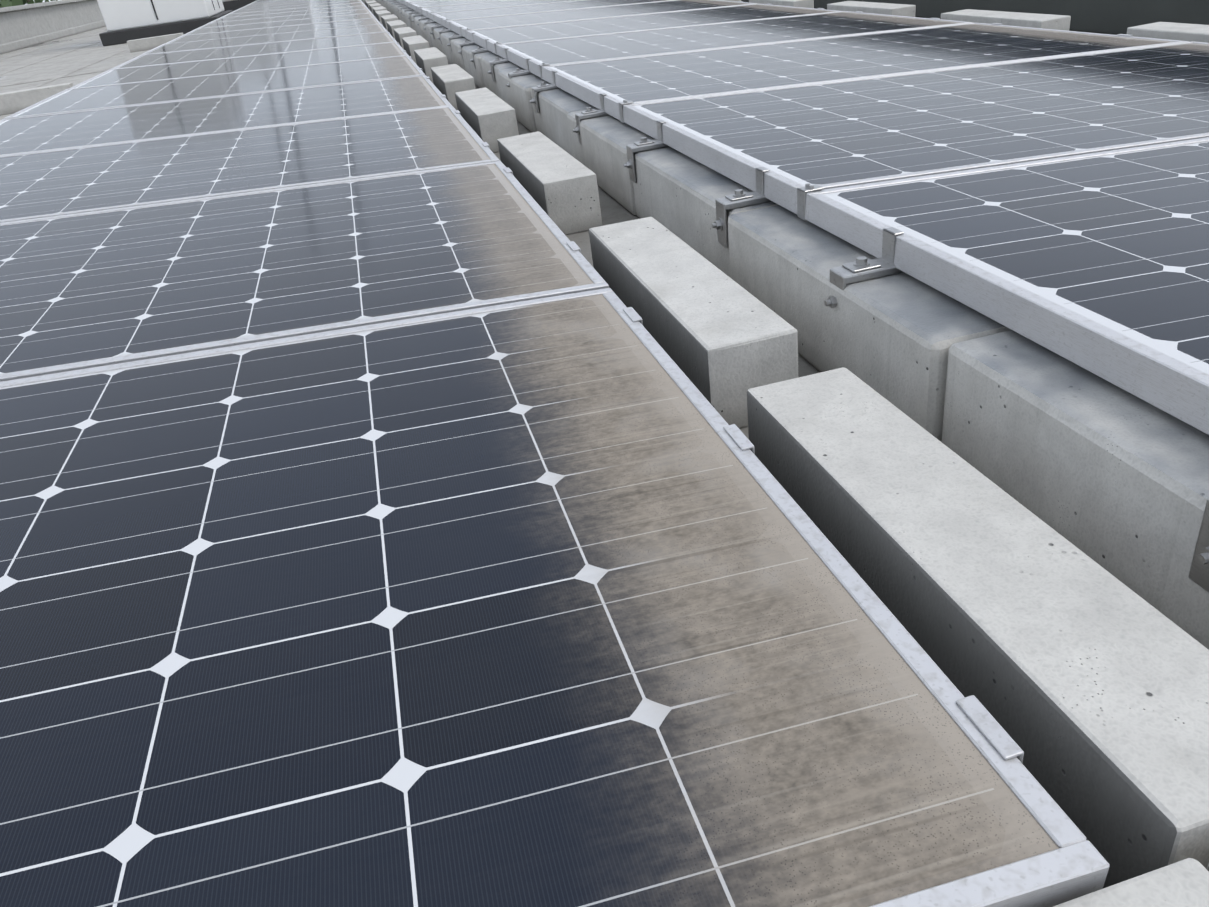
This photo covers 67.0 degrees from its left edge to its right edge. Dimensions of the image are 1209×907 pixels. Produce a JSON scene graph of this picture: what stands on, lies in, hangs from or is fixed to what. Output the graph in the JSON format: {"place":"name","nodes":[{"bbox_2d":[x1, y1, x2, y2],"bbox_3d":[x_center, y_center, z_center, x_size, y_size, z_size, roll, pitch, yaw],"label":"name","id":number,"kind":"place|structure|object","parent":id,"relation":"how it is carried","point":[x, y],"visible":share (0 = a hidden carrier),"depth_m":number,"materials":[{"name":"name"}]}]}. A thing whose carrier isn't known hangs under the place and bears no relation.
{"place":"outdoors","nodes":[
{"label":"outdoors","id":0,"kind":"place"},
{"bbox_2d":[0,0,48,12],"bbox_3d":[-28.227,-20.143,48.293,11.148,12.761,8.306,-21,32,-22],"label":"tree","id":1,"kind":"object","parent":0,"point":[26,2],"depth_m":45.78,"materials":[{"name":"green plant"}]},
{"bbox_2d":[0,0,57,10],"bbox_3d":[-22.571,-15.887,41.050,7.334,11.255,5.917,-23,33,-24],"label":"tree","id":2,"kind":"object","parent":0,"point":[4,3],"visible":0.02,"depth_m":38.26,"materials":[{"name":"green plant"}]},
{"bbox_2d":[0,26,819,438],"bbox_3d":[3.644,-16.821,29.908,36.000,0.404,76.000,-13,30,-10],"label":"roof slab","id":3,"kind":"structure","parent":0,"point":[78,58],"depth_m":9.40,"materials":[{"name":"grey concrete"}]},
{"bbox_2d":[0,0,105,53],"bbox_3d":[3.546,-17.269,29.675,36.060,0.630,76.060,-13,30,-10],"label":"parapet","id":4,"kind":"structure","parent":3,"relation":"on","point":[24,26],"depth_m":17.24,"materials":[{"name":"concrete"}]},
{"bbox_2d":[97,0,256,45],"bbox_3d":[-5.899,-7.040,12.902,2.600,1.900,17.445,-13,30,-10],"label":"roof plant","id":5,"kind":"object","parent":3,"relation":"on","point":[125,21],"visible":0.75,"depth_m":12.48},
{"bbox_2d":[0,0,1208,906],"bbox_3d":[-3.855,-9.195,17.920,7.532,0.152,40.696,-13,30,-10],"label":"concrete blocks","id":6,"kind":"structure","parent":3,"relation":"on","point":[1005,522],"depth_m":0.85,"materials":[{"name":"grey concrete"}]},
{"bbox_2d":[397,0,1208,434],"bbox_3d":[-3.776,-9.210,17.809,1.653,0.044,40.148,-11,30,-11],"label":"pv row frames","id":7,"kind":"structure","parent":6,"relation":"on","point":[1167,384],"depth_m":1.23,"materials":[{"name":"metal"}]},
{"bbox_2d":[381,0,1208,591],"bbox_3d":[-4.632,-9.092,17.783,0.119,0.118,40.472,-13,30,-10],"label":"mounting brackets","id":8,"kind":"object","parent":7,"relation":"attached to","point":[861,268],"visible":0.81,"depth_m":1.50,"materials":[{"name":"silver metal"}]},
{"bbox_2d":[406,0,1208,374],"bbox_3d":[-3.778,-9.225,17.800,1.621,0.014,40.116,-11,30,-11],"label":"solar panels","id":9,"kind":"object","parent":7,"relation":"on","point":[1118,242],"visible":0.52,"depth_m":1.79,"materials":[{"name":"blue glass"}]},
{"bbox_2d":[741,0,1208,34],"bbox_3d":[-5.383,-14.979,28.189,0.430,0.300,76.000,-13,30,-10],"label":"upstand wall","id":10,"kind":"structure","parent":3,"relation":"on","point":[1113,17],"depth_m":3.47,"materials":[{"name":"grey concrete"}]},
{"bbox_2d":[0,0,1109,906],"bbox_3d":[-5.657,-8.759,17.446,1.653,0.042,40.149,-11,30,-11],"label":"pv row frames","id":11,"kind":"structure","parent":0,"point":[1074,864],"depth_m":0.88,"materials":[{"name":"metal"}]},
{"bbox_2d":[0,0,1058,906],"bbox_3d":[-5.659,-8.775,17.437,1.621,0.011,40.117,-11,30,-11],"label":"solar panels","id":12,"kind":"object","parent":11,"relation":"on","point":[552,604],"visible":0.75,"depth_m":0.74,"materials":[{"name":"blue glass"}]},
{"bbox_2d":[361,1,1132,763],"bbox_3d":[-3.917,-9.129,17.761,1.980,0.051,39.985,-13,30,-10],"label":"panel clamps","id":13,"kind":"object","parent":11,"relation":"attached to","point":[993,731],"visible":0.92,"depth_m":0.56,"materials":[{"name":"metal"}]}
]}

